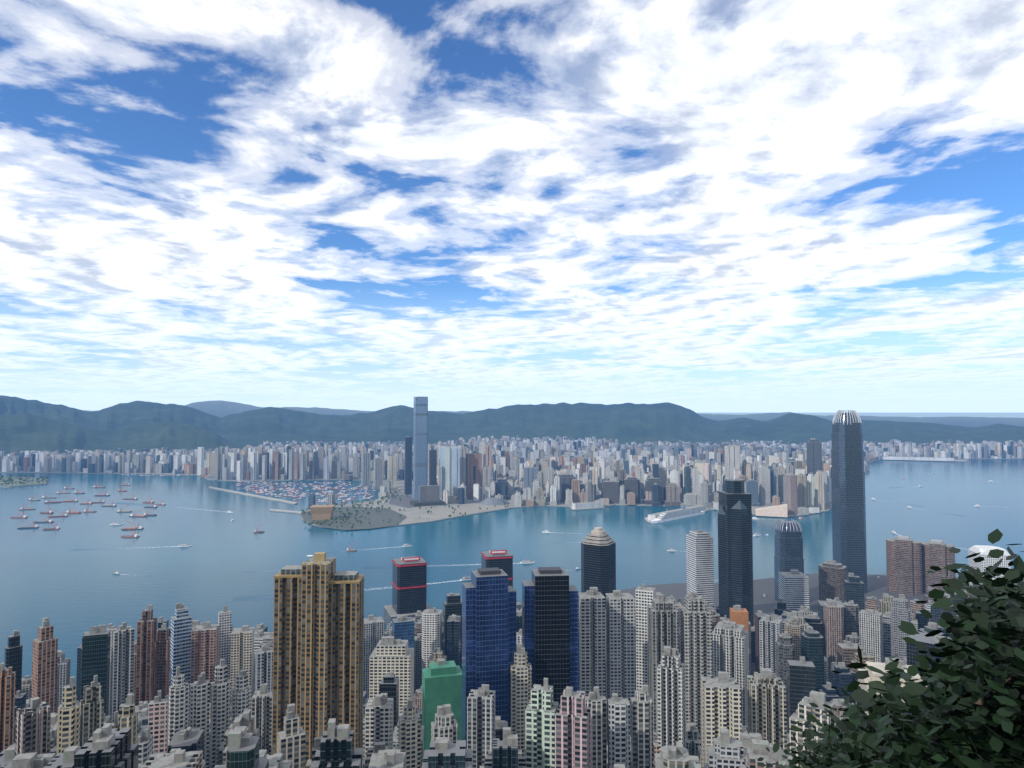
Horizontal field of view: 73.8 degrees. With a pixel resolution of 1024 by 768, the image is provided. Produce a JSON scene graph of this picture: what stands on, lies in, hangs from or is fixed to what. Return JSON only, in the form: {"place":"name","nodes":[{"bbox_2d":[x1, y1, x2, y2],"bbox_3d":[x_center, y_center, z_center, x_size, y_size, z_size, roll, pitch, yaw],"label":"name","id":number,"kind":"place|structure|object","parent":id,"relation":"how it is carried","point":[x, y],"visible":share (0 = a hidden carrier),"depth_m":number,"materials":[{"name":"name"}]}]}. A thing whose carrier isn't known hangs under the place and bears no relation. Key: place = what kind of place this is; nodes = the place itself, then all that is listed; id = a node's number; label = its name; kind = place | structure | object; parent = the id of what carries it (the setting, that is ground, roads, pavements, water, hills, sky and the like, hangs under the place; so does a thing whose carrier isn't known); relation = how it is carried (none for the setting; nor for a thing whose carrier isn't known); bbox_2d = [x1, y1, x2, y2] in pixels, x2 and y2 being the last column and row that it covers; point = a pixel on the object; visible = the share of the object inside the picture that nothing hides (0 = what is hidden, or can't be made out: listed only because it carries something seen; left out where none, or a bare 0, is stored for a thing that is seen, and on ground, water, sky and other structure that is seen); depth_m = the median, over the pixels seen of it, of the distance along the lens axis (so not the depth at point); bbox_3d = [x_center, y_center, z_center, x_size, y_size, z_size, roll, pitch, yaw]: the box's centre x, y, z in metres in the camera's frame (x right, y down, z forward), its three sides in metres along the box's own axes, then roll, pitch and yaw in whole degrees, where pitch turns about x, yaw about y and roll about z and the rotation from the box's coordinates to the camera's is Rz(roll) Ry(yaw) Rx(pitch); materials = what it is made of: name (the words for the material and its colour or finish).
{"place":"outdoors","nodes":[
{"label":"outdoors","id":0,"kind":"place"},
{"bbox_2d":[0,414,243,455],"bbox_3d":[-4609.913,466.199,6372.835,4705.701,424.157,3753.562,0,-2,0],"label":"mountain foothills","id":1,"kind":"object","parent":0,"point":[24,432],"depth_m":6383.96,"materials":[{"name":"green plant"}]},
{"bbox_2d":[0,459,1023,684],"bbox_3d":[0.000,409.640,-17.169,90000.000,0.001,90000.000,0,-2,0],"label":"harbor water","id":2,"kind":"structure","parent":0,"point":[68,583],"depth_m":2185.67,"materials":[{"name":"blue liquid"}]},
{"bbox_2d":[10,473,992,596],"bbox_3d":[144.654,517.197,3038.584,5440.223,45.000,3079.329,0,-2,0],"label":"boats","id":3,"kind":"object","parent":2,"relation":"on","point":[683,512],"visible":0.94,"depth_m":3057.52,"materials":[{"name":"metal"}]},
{"bbox_2d":[121,481,996,583],"bbox_3d":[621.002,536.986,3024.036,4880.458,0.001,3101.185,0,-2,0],"label":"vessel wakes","id":4,"kind":"object","parent":2,"relation":"on","point":[551,532],"visible":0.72,"depth_m":2071.68,"materials":[{"name":"liquid"}]},
{"bbox_2d":[0,395,1023,447],"bbox_3d":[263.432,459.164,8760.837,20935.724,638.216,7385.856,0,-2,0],"label":"kowloon ridge mountains","id":5,"kind":"structure","parent":0,"point":[630,423],"depth_m":8391.65,"materials":[{"name":"green plant"}]},
{"bbox_2d":[0,457,1023,530],"bbox_3d":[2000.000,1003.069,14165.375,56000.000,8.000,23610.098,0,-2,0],"label":"ground","id":6,"kind":"structure","parent":0,"point":[413,515],"depth_m":3052.45,"materials":[{"name":"grey concrete"}]},
{"bbox_2d":[0,474,508,527],"bbox_3d":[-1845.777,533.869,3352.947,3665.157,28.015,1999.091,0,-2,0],"label":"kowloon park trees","id":7,"kind":"object","parent":6,"relation":"on","point":[10,479],"visible":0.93,"depth_m":2888.28,"materials":[{"name":"green plant"}]},
{"bbox_2d":[301,495,508,529],"bbox_3d":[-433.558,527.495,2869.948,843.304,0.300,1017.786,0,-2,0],"label":"land","id":8,"kind":"structure","parent":6,"relation":"on","point":[386,515],"depth_m":2721.06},
{"bbox_2d":[412,397,427,498],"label":"skyscraper","id":9,"kind":"structure","parent":6,"relation":"on","point":[420,453],"depth_m":3235.45,"materials":[{"name":"blue glass"}]},
{"bbox_2d":[0,435,1023,514],"bbox_3d":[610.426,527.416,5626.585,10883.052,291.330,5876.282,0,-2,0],"label":"city buildings","id":10,"kind":"structure","parent":6,"relation":"on","point":[590,461],"depth_m":4302.24,"materials":[{"name":"grey concrete"}]},
{"bbox_2d":[309,436,953,519],"bbox_3d":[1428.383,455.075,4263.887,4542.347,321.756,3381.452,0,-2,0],"label":"high-rise buildings","id":11,"kind":"structure","parent":6,"relation":"on","point":[429,495],"depth_m":3114.00,"materials":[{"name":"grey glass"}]},
{"bbox_2d":[0,0,1023,417],"label":"sky","id":12,"kind":"structure","parent":0,"point":[735,207],"materials":[{"name":"white"}]},
{"bbox_2d":[84,400,1023,426],"bbox_3d":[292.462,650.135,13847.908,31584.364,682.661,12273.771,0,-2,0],"label":"distant mountains","id":13,"kind":"structure","parent":0,"point":[220,408],"depth_m":14322.31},
{"bbox_2d":[384,573,1023,732],"bbox_3d":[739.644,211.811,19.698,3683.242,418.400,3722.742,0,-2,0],"label":"island terrain","id":14,"kind":"structure","parent":0,"point":[876,588],"depth_m":1540.73,"materials":[{"name":"grey concrete"}]},
{"bbox_2d":[272,552,364,767],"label":"residential tower","id":15,"kind":"structure","parent":14,"relation":"on","point":[318,646],"depth_m":436.30,"materials":[{"name":"gold"}]},
{"bbox_2d":[383,556,431,625],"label":"office tower","id":16,"kind":"structure","parent":14,"relation":"on","point":[409,582],"depth_m":1295.47,"materials":[{"name":"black glass"}]},
{"bbox_2d":[0,530,958,767],"bbox_3d":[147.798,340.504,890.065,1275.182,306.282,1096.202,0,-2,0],"label":"apartment buildings","id":17,"kind":"structure","parent":14,"relation":"on","point":[665,690],"depth_m":606.17,"materials":[{"name":"grey concrete"}]},
{"bbox_2d":[0,587,987,767],"bbox_3d":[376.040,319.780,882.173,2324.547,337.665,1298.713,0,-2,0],"label":"buildings","id":18,"kind":"structure","parent":14,"relation":"on","point":[106,746],"depth_m":480.39,"materials":[{"name":"grey concrete"}]},
{"bbox_2d":[481,550,520,609],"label":"office tower","id":19,"kind":"structure","parent":14,"relation":"on","point":[502,559],"depth_m":1352.60,"materials":[{"name":"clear glass"}]},
{"bbox_2d":[461,567,578,748],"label":"twin office towers","id":20,"kind":"structure","parent":14,"relation":"on","point":[550,627],"depth_m":557.13,"materials":[{"name":"glass"}]},
{"bbox_2d":[581,527,615,608],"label":"domed skyscraper","id":21,"kind":"structure","parent":14,"relation":"on","point":[598,557],"depth_m":1207.28,"materials":[{"name":"glass"}]},
{"bbox_2d":[718,467,753,626],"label":"skyscraper","id":22,"kind":"structure","parent":14,"relation":"on","point":[735,556],"depth_m":1203.10,"materials":[{"name":"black glass"}]},
{"bbox_2d":[774,519,803,600],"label":"skyscraper","id":23,"kind":"structure","parent":14,"relation":"on","point":[788,539],"depth_m":1450.37,"materials":[{"name":"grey glass"}]},
{"bbox_2d":[831,410,866,592],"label":"skyscraper","id":24,"kind":"structure","parent":14,"relation":"on","point":[848,506],"depth_m":1546.00,"materials":[{"name":"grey glass"}]},
{"bbox_2d":[746,528,1023,767],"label":"tree","id":25,"kind":"object","parent":14,"relation":"on","point":[967,711],"visible":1,"depth_m":3.15,"materials":[{"name":"green plant"}]},
{"bbox_2d":[886,536,955,595],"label":"apartment towers","id":26,"kind":"structure","parent":14,"relation":"on","point":[909,561],"depth_m":1523.51,"materials":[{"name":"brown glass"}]},
{"bbox_2d":[968,545,1010,585],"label":"domed building","id":27,"kind":"structure","parent":14,"relation":"on","point":[988,560],"depth_m":1482.39,"materials":[{"name":"metal"}]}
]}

